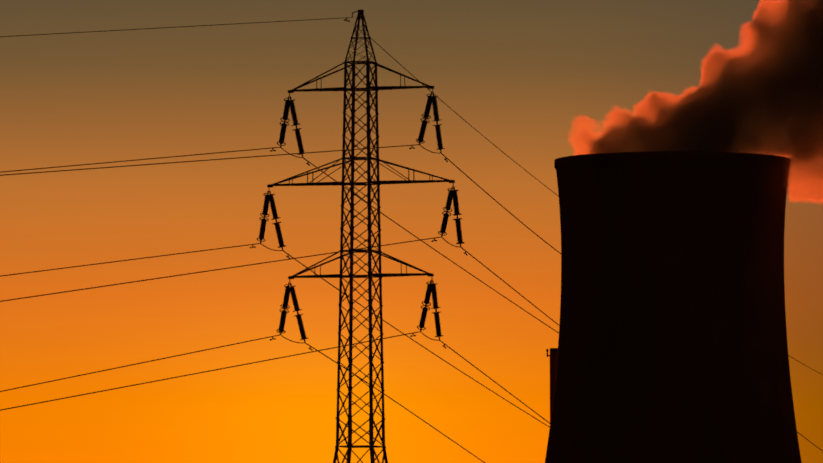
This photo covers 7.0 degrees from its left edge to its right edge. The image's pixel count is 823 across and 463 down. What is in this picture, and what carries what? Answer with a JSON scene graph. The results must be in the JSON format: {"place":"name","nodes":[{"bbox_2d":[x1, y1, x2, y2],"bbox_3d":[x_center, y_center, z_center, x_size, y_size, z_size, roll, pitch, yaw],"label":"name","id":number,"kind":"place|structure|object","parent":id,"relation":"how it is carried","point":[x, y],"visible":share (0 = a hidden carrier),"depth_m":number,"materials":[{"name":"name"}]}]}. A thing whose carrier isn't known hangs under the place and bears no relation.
{"place":"outdoors","nodes":[
{"label":"outdoors","id":0,"kind":"place"},
{"bbox_2d":[0,0,822,462],"label":"sky","id":1,"kind":"structure","parent":0,"point":[544,81],"materials":[{"name":"orange"}]},
{"bbox_2d":[546,348,557,420],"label":"chimney","id":2,"kind":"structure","parent":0,"point":[553,357],"depth_m":2168.93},
{"label":"ground","id":3,"kind":"structure","parent":0,"visible":0},
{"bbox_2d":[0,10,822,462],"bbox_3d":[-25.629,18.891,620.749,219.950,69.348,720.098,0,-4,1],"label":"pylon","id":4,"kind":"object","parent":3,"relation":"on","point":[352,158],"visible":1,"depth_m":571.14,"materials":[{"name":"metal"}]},
{"bbox_2d":[545,151,801,462],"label":"cooling tower","id":5,"kind":"structure","parent":3,"relation":"on","point":[708,228],"depth_m":2070.26,"materials":[{"name":"concrete"}]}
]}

